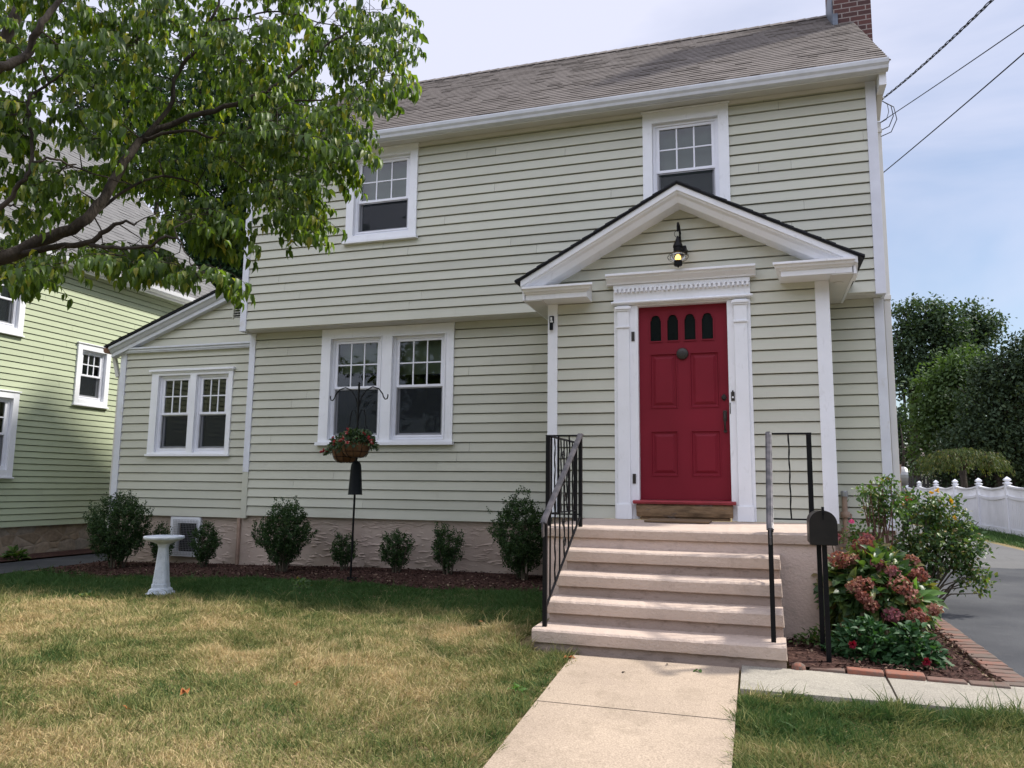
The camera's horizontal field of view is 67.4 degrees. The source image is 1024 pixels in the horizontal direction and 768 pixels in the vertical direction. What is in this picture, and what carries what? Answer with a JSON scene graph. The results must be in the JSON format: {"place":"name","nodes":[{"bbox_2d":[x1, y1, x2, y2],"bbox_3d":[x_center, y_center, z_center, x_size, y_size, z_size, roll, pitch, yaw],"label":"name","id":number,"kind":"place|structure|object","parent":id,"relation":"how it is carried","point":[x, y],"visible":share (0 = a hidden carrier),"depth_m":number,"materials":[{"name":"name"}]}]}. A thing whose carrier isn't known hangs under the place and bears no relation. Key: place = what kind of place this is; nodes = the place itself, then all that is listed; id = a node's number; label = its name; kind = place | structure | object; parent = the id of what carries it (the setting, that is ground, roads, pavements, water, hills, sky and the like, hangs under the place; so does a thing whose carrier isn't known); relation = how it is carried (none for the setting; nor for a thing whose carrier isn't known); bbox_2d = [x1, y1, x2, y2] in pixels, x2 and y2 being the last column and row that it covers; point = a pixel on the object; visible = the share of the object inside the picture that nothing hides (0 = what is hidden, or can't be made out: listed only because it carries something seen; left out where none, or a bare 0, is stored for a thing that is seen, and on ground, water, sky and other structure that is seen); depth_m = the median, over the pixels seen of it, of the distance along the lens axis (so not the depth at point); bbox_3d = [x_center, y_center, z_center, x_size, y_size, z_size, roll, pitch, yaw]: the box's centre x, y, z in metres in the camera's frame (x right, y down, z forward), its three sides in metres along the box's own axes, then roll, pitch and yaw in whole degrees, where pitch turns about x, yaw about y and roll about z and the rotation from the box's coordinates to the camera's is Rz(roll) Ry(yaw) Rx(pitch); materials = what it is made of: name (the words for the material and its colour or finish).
{"place":"outdoors","nodes":[
{"label":"outdoors","id":0,"kind":"place"},
{"bbox_2d":[0,553,109,573],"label":"neighbor driveway","id":1,"kind":"structure","parent":0,"point":[42,563],"depth_m":11.24,"materials":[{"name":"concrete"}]},
{"bbox_2d":[0,516,1023,767],"bbox_3d":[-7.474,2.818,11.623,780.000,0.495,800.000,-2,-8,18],"label":"ground","id":2,"kind":"structure","parent":0,"point":[522,642],"depth_m":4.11,"materials":[{"name":"green plant"}]},
{"bbox_2d":[0,548,99,561],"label":"soil strip","id":3,"kind":"object","parent":2,"relation":"on","point":[56,553],"visible":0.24,"depth_m":12.42,"materials":[{"name":"brown soil"}]},
{"bbox_2d":[0,544,29,560],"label":"weed","id":4,"kind":"object","parent":3,"relation":"on","point":[14,552],"visible":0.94,"depth_m":11.50,"materials":[{"name":"green plant"}]},
{"bbox_2d":[78,590,99,598],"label":"weed","id":5,"kind":"object","parent":2,"relation":"on","point":[90,595],"visible":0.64,"depth_m":7.52,"materials":[{"name":"green plant"}]},
{"bbox_2d":[0,118,215,555],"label":"neighbor house","id":6,"kind":"structure","parent":2,"relation":"on","point":[58,386],"depth_m":13.12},
{"bbox_2d":[0,397,10,469],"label":"window","id":7,"kind":"structure","parent":6,"relation":"in","point":[5,403],"depth_m":12.05,"materials":[{"name":"plastic"}]},
{"bbox_2d":[0,275,17,327],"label":"window","id":8,"kind":"structure","parent":6,"relation":"in","point":[8,311],"depth_m":12.20,"materials":[{"name":"plastic"}]},
{"bbox_2d":[66,343,104,401],"bbox_3d":[-7.885,-0.126,13.754,0.896,1.370,1.025,-2,-8,18],"label":"window","id":9,"kind":"structure","parent":6,"relation":"in","point":[91,381],"depth_m":13.71,"materials":[{"name":"plastic"}]},
{"bbox_2d":[39,26,212,218],"bbox_3d":[-16.432,-4.993,33.091,9.245,21.021,7.162,3,-8,-19],"label":"broadleaf tree","id":10,"kind":"object","parent":2,"relation":"on","point":[113,63],"visible":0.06,"depth_m":33.44,"materials":[{"name":"green plant"}]},
{"bbox_2d":[143,535,184,594],"bbox_3d":[-3.628,1.895,7.964,0.399,0.630,0.399,-2,-8,18],"label":"bird bath","id":11,"kind":"object","parent":2,"relation":"on","point":[161,579],"visible":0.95,"depth_m":7.91,"materials":[{"name":"white stone"}]},
{"bbox_2d":[180,688,189,694],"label":"fallen leaf","id":12,"kind":"object","parent":2,"relation":"on","point":[183,690],"visible":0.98,"depth_m":4.48,"materials":[{"name":"orange plant"}]},
{"bbox_2d":[0,0,428,313],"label":"dogwood tree","id":13,"kind":"object","parent":2,"relation":"on","point":[270,147],"visible":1,"depth_m":5.42,"materials":[{"name":"green plant"}]},
{"bbox_2d":[133,53,331,287],"bbox_3d":[-9.821,-3.613,26.549,6.949,16.717,4.497,-2,-8,18],"label":"broadleaf tree","id":14,"kind":"object","parent":2,"relation":"on","point":[215,262],"visible":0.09,"depth_m":26.40,"materials":[{"name":"green plant"}]},
{"bbox_2d":[36,560,541,591],"bbox_3d":[-2.625,2.359,9.419,7.500,0.142,1.564,-2,-8,18],"label":"mulch bed","id":15,"kind":"object","parent":2,"relation":"on","point":[435,580],"visible":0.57,"depth_m":9.30,"materials":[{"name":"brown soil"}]},
{"bbox_2d":[82,490,154,568],"bbox_3d":[-5.328,1.985,10.408,0.896,1.103,0.944,7,-10,-38],"label":"boxwood shrub","id":16,"kind":"object","parent":15,"relation":"on","point":[118,550],"visible":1,"depth_m":10.26,"materials":[{"name":"green plant"}]},
{"bbox_2d":[148,521,174,560],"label":"boxwood shrub","id":17,"kind":"object","parent":15,"relation":"on","point":[154,547],"visible":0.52,"depth_m":10.51,"materials":[{"name":"green plant"}]},
{"bbox_2d":[187,520,222,567],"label":"boxwood shrub","id":18,"kind":"object","parent":15,"relation":"on","point":[208,547],"visible":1,"depth_m":10.22,"materials":[{"name":"green plant"}]},
{"bbox_2d":[251,496,318,571],"bbox_3d":[-2.820,1.894,9.621,0.809,1.004,0.771,-2,-8,18],"label":"boxwood shrub","id":19,"kind":"object","parent":15,"relation":"on","point":[281,550],"visible":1,"depth_m":9.51,"materials":[{"name":"green plant"}]},
{"bbox_2d":[329,529,357,569],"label":"boxwood shrub","id":20,"kind":"object","parent":15,"relation":"on","point":[339,556],"visible":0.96,"depth_m":9.56,"materials":[{"name":"green plant"}]},
{"bbox_2d":[330,382,387,582],"bbox_3d":[-1.816,1.149,8.911,0.775,2.352,0.167,-2,-8,18],"label":"shepherd hook pole","id":21,"kind":"object","parent":15,"relation":"on","point":[355,484],"visible":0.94,"depth_m":8.87,"materials":[{"name":"metal"}]},
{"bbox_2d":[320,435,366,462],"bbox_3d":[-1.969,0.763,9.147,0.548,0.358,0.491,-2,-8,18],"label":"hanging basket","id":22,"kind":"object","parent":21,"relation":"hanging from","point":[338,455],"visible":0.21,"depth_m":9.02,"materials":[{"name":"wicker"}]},
{"bbox_2d":[333,427,379,457],"bbox_3d":[-1.789,0.669,8.791,0.544,0.354,0.522,-2,-8,18],"label":"hanging basket","id":23,"kind":"object","parent":21,"relation":"hanging from","point":[354,443],"visible":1,"depth_m":8.69,"materials":[{"name":"metal"}]},
{"bbox_2d":[378,529,415,572],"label":"boxwood shrub","id":24,"kind":"object","parent":15,"relation":"on","point":[396,554],"visible":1,"depth_m":9.38,"materials":[{"name":"green plant"}]},
{"bbox_2d":[430,522,464,574],"bbox_3d":[-0.772,2.003,9.269,0.448,0.684,0.429,5,-9,-31],"label":"boxwood shrub","id":25,"kind":"object","parent":15,"relation":"on","point":[447,552],"visible":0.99,"depth_m":9.22,"materials":[{"name":"green plant"}]},
{"bbox_2d":[486,485,552,580],"bbox_3d":[0.137,1.732,8.846,0.895,1.137,0.799,1,-8,1],"label":"boxwood shrub","id":26,"kind":"object","parent":15,"relation":"on","point":[520,543],"visible":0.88,"depth_m":8.72,"materials":[{"name":"green plant"}]},
{"bbox_2d":[290,576,311,588],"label":"weed","id":27,"kind":"object","parent":2,"relation":"on","point":[301,580],"visible":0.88,"depth_m":8.17,"materials":[{"name":"green plant"}]},
{"bbox_2d":[103,0,903,574],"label":"house","id":28,"kind":"structure","parent":2,"relation":"on","point":[495,220],"depth_m":9.47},
{"bbox_2d":[156,375,225,451],"bbox_3d":[-4.845,0.495,11.728,1.070,1.631,0.896,-2,-8,18],"label":"window","id":29,"kind":"structure","parent":28,"relation":"in","point":[174,390],"depth_m":11.40,"materials":[{"name":"glass"}]},
{"bbox_2d":[194,374,228,451],"bbox_3d":[-4.204,0.478,11.524,1.055,1.631,0.896,-2,-8,18],"label":"window","id":30,"kind":"structure","parent":28,"relation":"in","point":[210,426],"depth_m":11.14,"materials":[{"name":"glass"}]},
{"bbox_2d":[329,337,425,438],"bbox_3d":[-1.955,0.117,10.688,1.252,1.867,0.896,-2,-8,18],"label":"window","id":31,"kind":"structure","parent":28,"relation":"in","point":[356,360],"depth_m":10.37,"materials":[{"name":"glass"}]},
{"bbox_2d":[354,154,444,254],"bbox_3d":[-1.587,-2.454,10.654,1.320,1.565,0.896,-2,-8,18],"label":"window","id":32,"kind":"structure","parent":28,"relation":"in","point":[386,209],"depth_m":10.31,"materials":[{"name":"plastic"}]},
{"bbox_2d":[391,334,469,459],"bbox_3d":[-1.079,0.096,10.408,1.252,1.866,0.896,-2,-8,18],"label":"window","id":33,"kind":"structure","parent":28,"relation":"in","point":[417,409],"depth_m":10.05,"materials":[{"name":"glass"}]},
{"bbox_2d":[549,316,553,329],"bbox_3d":[0.432,-0.670,8.431,0.050,0.160,0.046,-2,-8,18],"label":"motion sensor","id":34,"kind":"object","parent":28,"relation":"attached to","point":[551,320],"visible":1,"depth_m":8.43,"materials":[{"name":"black plastic"}]},
{"bbox_2d":[667,222,688,267],"bbox_3d":[1.731,-1.441,7.997,0.218,0.499,0.308,-2,-8,18],"label":"wall lantern","id":35,"kind":"object","parent":28,"relation":"attached to","point":[680,248],"depth_m":7.92,"materials":[{"name":"metal"}]},
{"bbox_2d":[639,303,731,500],"bbox_3d":[1.784,0.176,7.979,0.914,2.035,0.116,-2,-8,18],"label":"front door","id":36,"kind":"structure","parent":28,"relation":"in","point":[685,454],"depth_m":7.99,"materials":[{"name":"red wood"}]},
{"bbox_2d":[652,117,719,196],"bbox_3d":[2.060,-2.536,9.091,0.760,1.150,0.146,-2,-8,18],"label":"window","id":37,"kind":"structure","parent":28,"relation":"in","point":[686,151],"depth_m":9.13,"materials":[{"name":"plastic"}]},
{"bbox_2d":[731,390,734,400],"bbox_3d":[2.232,0.117,7.761,0.034,0.105,0.016,-2,-8,18],"label":"doorbell","id":38,"kind":"object","parent":28,"relation":"attached to","point":[732,396],"visible":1,"depth_m":7.76,"materials":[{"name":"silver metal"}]},
{"bbox_2d":[840,491,851,543],"bbox_3d":[3.550,1.419,8.173,0.103,0.560,0.100,6,-9,-33],"label":"gas regulator","id":39,"kind":"object","parent":28,"relation":"attached to","point":[845,514],"visible":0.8,"depth_m":8.16,"materials":[{"name":"grey metal"}]},
{"bbox_2d":[899,464,907,490],"bbox_3d":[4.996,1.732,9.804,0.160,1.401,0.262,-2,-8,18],"label":"wall exhaust hood","id":40,"kind":"object","parent":28,"relation":"attached to","point":[904,476],"depth_m":9.77,"materials":[{"name":"grey metal"}]},
{"bbox_2d":[880,0,993,136],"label":"service cable","id":41,"kind":"object","parent":28,"relation":"attached to","point":[950,40],"visible":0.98,"depth_m":6.96,"materials":[{"name":"black plastic"}]},
{"bbox_2d":[881,25,1023,121],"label":"telephone cable","id":42,"kind":"object","parent":28,"relation":"attached to","point":[957,70],"visible":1,"depth_m":6.94,"materials":[{"name":"black plastic"}]},
{"bbox_2d":[884,53,1023,171],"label":"telephone cable","id":43,"kind":"object","parent":28,"relation":"attached to","point":[958,109],"visible":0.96,"depth_m":6.97,"materials":[{"name":"black plastic"}]},
{"bbox_2d":[507,682,526,692],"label":"weed","id":44,"kind":"object","parent":2,"relation":"on","point":[515,685],"visible":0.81,"depth_m":4.44,"materials":[{"name":"green plant"}]},
{"bbox_2d":[483,655,738,767],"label":"front walk","id":45,"kind":"structure","parent":2,"relation":"on","point":[593,712],"depth_m":3.98,"materials":[{"name":"beige concrete"}]},
{"bbox_2d":[532,518,824,669],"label":"front steps","id":46,"kind":"structure","parent":2,"relation":"on","point":[684,593],"depth_m":5.59,"materials":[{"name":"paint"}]},
{"bbox_2d":[540,433,583,626],"bbox_3d":[0.427,1.113,6.362,0.321,1.411,2.056,-2,-8,18],"label":"iron railing","id":47,"kind":"object","parent":46,"relation":"on","point":[550,502],"visible":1,"depth_m":6.14,"materials":[{"name":"black metal"}]},
{"bbox_2d":[644,518,711,523],"bbox_3d":[1.613,1.324,7.431,0.600,0.018,0.480,-2,-8,18],"label":"doormat","id":48,"kind":"object","parent":46,"relation":"on","point":[679,520],"visible":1,"depth_m":7.27,"materials":[{"name":"brown fabric"}]},
{"bbox_2d":[765,431,813,642],"bbox_3d":[1.975,1.005,5.410,0.355,1.411,1.175,-2,-8,18],"label":"iron railing","id":49,"kind":"object","parent":46,"relation":"on","point":[770,518],"visible":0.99,"depth_m":5.45,"materials":[{"name":"black metal"}]},
{"bbox_2d":[791,662,805,669],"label":"brick","id":50,"kind":"object","parent":2,"relation":"on","point":[797,666],"visible":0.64,"depth_m":4.76,"materials":[{"name":"brown brick"}]},
{"bbox_2d":[807,507,837,662],"bbox_3d":[2.072,1.383,5.108,0.169,1.129,0.490,-2,-8,18],"label":"mailbox","id":51,"kind":"object","parent":2,"relation":"on","point":[822,527],"visible":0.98,"depth_m":4.95,"materials":[{"name":"metal"}]},
{"bbox_2d":[809,507,837,544],"bbox_3d":[2.008,0.915,4.953,0.169,0.243,0.039,-2,-8,18],"label":"door","id":52,"kind":"structure","parent":51,"relation":"in","point":[823,527],"depth_m":4.95,"materials":[{"name":"metal"}]},
{"bbox_2d":[809,667,844,673],"bbox_3d":[1.946,1.788,4.743,0.207,0.067,0.091,-2,-8,21],"label":"brick","id":53,"kind":"object","parent":2,"relation":"on","point":[837,670],"visible":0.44,"depth_m":4.71,"materials":[{"name":"brown brick"}]},
{"bbox_2d":[846,667,883,676],"bbox_3d":[2.147,1.773,4.667,0.207,0.080,0.092,-2,-8,22],"label":"brick","id":54,"kind":"object","parent":2,"relation":"on","point":[865,671],"visible":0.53,"depth_m":4.64,"materials":[{"name":"red brick"}]},
{"bbox_2d":[740,665,1023,715],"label":"side walk","id":55,"kind":"structure","parent":2,"relation":"on","point":[827,685],"depth_m":4.39,"materials":[{"name":"grey concrete"}]},
{"bbox_2d":[786,625,1006,681],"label":"flower bed soil","id":56,"kind":"structure","parent":2,"relation":"on","point":[801,657],"depth_m":4.89,"materials":[{"name":"brown soil"}]},
{"bbox_2d":[789,622,844,646],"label":"ground plant","id":57,"kind":"object","parent":56,"relation":"on","point":[813,636],"visible":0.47,"depth_m":5.51,"materials":[{"name":"green plant"}]},
{"bbox_2d":[819,613,910,667],"bbox_3d":[2.346,1.702,5.098,0.593,0.341,0.396,-2,-8,18],"label":"dahlia","id":58,"kind":"object","parent":56,"relation":"on","point":[848,644],"visible":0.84,"depth_m":5.07,"materials":[{"name":"green plant"}]},
{"bbox_2d":[838,473,917,556],"bbox_3d":[3.325,1.455,6.945,0.723,1.296,0.555,-2,-8,18],"label":"rose bush","id":59,"kind":"object","parent":56,"relation":"on","point":[882,508],"visible":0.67,"depth_m":7.00,"materials":[{"name":"green plant"}]},
{"bbox_2d":[811,532,948,645],"bbox_3d":[2.647,1.536,5.607,0.919,0.920,1.022,-2,-8,18],"label":"hydrangea","id":60,"kind":"object","parent":56,"relation":"on","point":[874,580],"visible":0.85,"depth_m":5.41,"materials":[{"name":"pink plant"}]},
{"bbox_2d":[874,618,954,669],"bbox_3d":[2.592,1.686,4.945,0.398,0.343,0.365,4,-8,-21],"label":"dahlia","id":61,"kind":"object","parent":56,"relation":"on","point":[920,651],"visible":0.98,"depth_m":4.91,"materials":[{"name":"green plant"}]},
{"bbox_2d":[906,577,946,630],"bbox_3d":[2.838,1.606,5.248,0.279,0.569,0.138,-2,-8,18],"label":"broad leaf plant","id":62,"kind":"object","parent":56,"relation":"on","point":[929,595],"visible":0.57,"depth_m":5.25,"materials":[{"name":"green plant"}]},
{"bbox_2d":[885,669,925,680],"bbox_3d":[2.350,1.764,4.588,0.210,0.083,0.093,-2,-8,20],"label":"brick","id":63,"kind":"object","parent":2,"relation":"on","point":[908,675],"visible":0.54,"depth_m":4.57,"materials":[{"name":"red brick"}]},
{"bbox_2d":[896,398,920,483],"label":"dark bush tree","id":64,"kind":"object","parent":2,"relation":"on","point":[901,436],"visible":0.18,"depth_m":43.44,"materials":[{"name":"green plant"}]},
{"bbox_2d":[891,291,987,487],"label":"maple tree","id":65,"kind":"object","parent":2,"relation":"on","point":[912,333],"visible":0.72,"depth_m":45.48,"materials":[{"name":"green plant"}]},
{"bbox_2d":[895,343,991,486],"bbox_3d":[22.126,2.276,38.821,5.175,8.786,4.054,-2,-8,18],"label":"lime green tree","id":66,"kind":"object","parent":2,"relation":"on","point":[931,382],"visible":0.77,"depth_m":38.66,"materials":[{"name":"green plant"}]},
{"bbox_2d":[933,626,954,630],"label":"brick","id":67,"kind":"object","parent":2,"relation":"on","point":[945,627],"visible":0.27,"depth_m":6.18,"materials":[{"name":"red brick"}]},
{"bbox_2d":[888,486,1000,601],"bbox_3d":[3.930,1.532,7.041,0.959,1.184,0.626,-2,-8,18],"label":"flowering bush","id":68,"kind":"object","parent":2,"relation":"on","point":[961,556],"visible":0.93,"depth_m":6.99,"materials":[{"name":"green plant"}]},
{"bbox_2d":[926,676,967,684],"bbox_3d":[2.553,1.765,4.510,0.208,0.065,0.092,-2,-8,20],"label":"brick","id":69,"kind":"object","parent":2,"relation":"on","point":[945,680],"visible":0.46,"depth_m":4.49,"materials":[{"name":"red brick"}]},
{"bbox_2d":[934,628,959,633],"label":"brick","id":70,"kind":"object","parent":2,"relation":"on","point":[951,629],"visible":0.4,"depth_m":6.08,"materials":[{"name":"red brick"}]},
{"bbox_2d":[937,630,963,634],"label":"brick","id":71,"kind":"object","parent":2,"relation":"on","point":[956,632],"visible":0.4,"depth_m":5.98,"materials":[{"name":"red brick"}]},
{"bbox_2d":[941,633,967,636],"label":"brick","id":72,"kind":"object","parent":2,"relation":"on","point":[959,635],"visible":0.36,"depth_m":5.88,"materials":[{"name":"red brick"}]},
{"bbox_2d":[944,636,970,639],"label":"brick","id":73,"kind":"object","parent":2,"relation":"on","point":[955,637],"visible":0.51,"depth_m":5.79,"materials":[{"name":"red brick"}]},
{"bbox_2d":[900,341,1019,473],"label":"yard tree","id":74,"kind":"object","parent":2,"relation":"on","point":[961,414],"depth_m":53.77,"materials":[{"name":"green plant"}]},
{"bbox_2d":[947,639,975,643],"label":"brick","id":75,"kind":"object","parent":2,"relation":"on","point":[961,640],"visible":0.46,"depth_m":5.67,"materials":[{"name":"red brick"}]},
{"bbox_2d":[908,475,1015,487],"bbox_3d":[20.095,5.044,34.728,4.760,1.780,0.080,-2,-8,18],"label":"picket fence","id":76,"kind":"object","parent":2,"relation":"on","point":[924,484],"visible":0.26,"depth_m":35.07,"materials":[{"name":"white wood"}]},
{"bbox_2d":[906,477,1023,536],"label":"vinyl fence","id":77,"kind":"object","parent":2,"relation":"on","point":[1001,508],"visible":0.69,"depth_m":21.00,"materials":[{"name":"white plastic"}]},
{"bbox_2d":[951,642,978,645],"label":"brick","id":78,"kind":"object","parent":2,"relation":"on","point":[966,643],"visible":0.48,"depth_m":5.56,"materials":[{"name":"red brick"}]},
{"bbox_2d":[908,328,1023,487],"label":"dark tree","id":79,"kind":"object","parent":2,"relation":"on","point":[1000,428],"visible":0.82,"depth_m":33.70,"materials":[{"name":"green plant"}]},
{"bbox_2d":[916,447,1015,487],"bbox_3d":[16.817,3.751,28.459,3.231,2.830,3.217,-2,-8,18],"label":"weeping cherry tree","id":80,"kind":"object","parent":2,"relation":"on","point":[962,459],"visible":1,"depth_m":28.02,"materials":[{"name":"green plant"}]},
{"bbox_2d":[955,644,983,649],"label":"brick","id":81,"kind":"object","parent":2,"relation":"on","point":[971,646],"visible":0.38,"depth_m":5.46,"materials":[{"name":"red brick"}]},
{"bbox_2d":[929,295,1016,441],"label":"maple tree","id":82,"kind":"object","parent":2,"relation":"on","point":[986,325],"visible":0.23,"depth_m":47.33,"materials":[{"name":"green plant"}]},
{"bbox_2d":[959,648,988,651],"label":"brick","id":83,"kind":"object","parent":2,"relation":"on","point":[973,649],"visible":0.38,"depth_m":5.37,"materials":[{"name":"brown brick"}]},
{"bbox_2d":[964,650,992,655],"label":"brick","id":84,"kind":"object","parent":2,"relation":"on","point":[979,652],"visible":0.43,"depth_m":5.27,"materials":[{"name":"brown brick"}]},
{"bbox_2d":[966,653,997,660],"bbox_3d":[3.171,1.857,5.177,0.170,0.055,0.099,-1,-8,14],"label":"brick","id":85,"kind":"object","parent":2,"relation":"on","point":[970,656],"visible":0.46,"depth_m":5.17,"materials":[{"name":"brown brick"}]},
{"bbox_2d":[971,658,1001,664],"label":"brick","id":86,"kind":"object","parent":2,"relation":"on","point":[985,659],"visible":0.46,"depth_m":5.07,"materials":[{"name":"brown brick"}]},
{"bbox_2d":[968,680,1010,688],"bbox_3d":[2.756,1.756,4.431,0.206,0.067,0.092,-2,-8,20],"label":"brick","id":87,"kind":"object","parent":2,"relation":"on","point":[1005,685],"visible":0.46,"depth_m":4.42,"materials":[{"name":"red brick"}]},
{"bbox_2d":[976,660,1007,666],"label":"brick","id":88,"kind":"object","parent":2,"relation":"on","point":[991,663],"visible":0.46,"depth_m":4.95,"materials":[{"name":"brown brick"}]},
{"bbox_2d":[980,664,1012,672],"bbox_3d":[3.076,1.819,4.871,0.165,0.055,0.097,-1,-8,13],"label":"brick","id":89,"kind":"object","parent":2,"relation":"on","point":[982,666],"visible":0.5,"depth_m":4.85,"materials":[{"name":"brown brick"}]},
{"bbox_2d":[985,668,1018,676],"bbox_3d":[3.042,1.806,4.767,0.167,0.055,0.096,-1,-8,13],"label":"brick","id":90,"kind":"object","parent":2,"relation":"on","point":[1001,671],"visible":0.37,"depth_m":4.76,"materials":[{"name":"brown brick"}]},
{"bbox_2d":[990,673,1023,679],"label":"brick","id":91,"kind":"object","parent":2,"relation":"on","point":[1008,675],"visible":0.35,"depth_m":4.65,"materials":[{"name":"red brick"}]},
{"bbox_2d":[996,677,1023,682],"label":"brick","id":92,"kind":"object","parent":2,"relation":"on","point":[1007,679],"visible":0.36,"depth_m":4.56,"materials":[{"name":"red brick"}]},
{"bbox_2d":[1002,681,1023,686],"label":"brick","id":93,"kind":"object","parent":2,"relation":"on","point":[1017,684],"visible":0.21,"depth_m":4.44,"materials":[{"name":"red brick"}]},
{"bbox_2d":[0,0,1023,443],"label":"sky","id":94,"kind":"structure","parent":0,"point":[954,203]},
{"bbox_2d":[904,525,1023,676],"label":"driveway","id":95,"kind":"structure","parent":0,"point":[994,625],"depth_m":7.25,"materials":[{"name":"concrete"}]}
]}

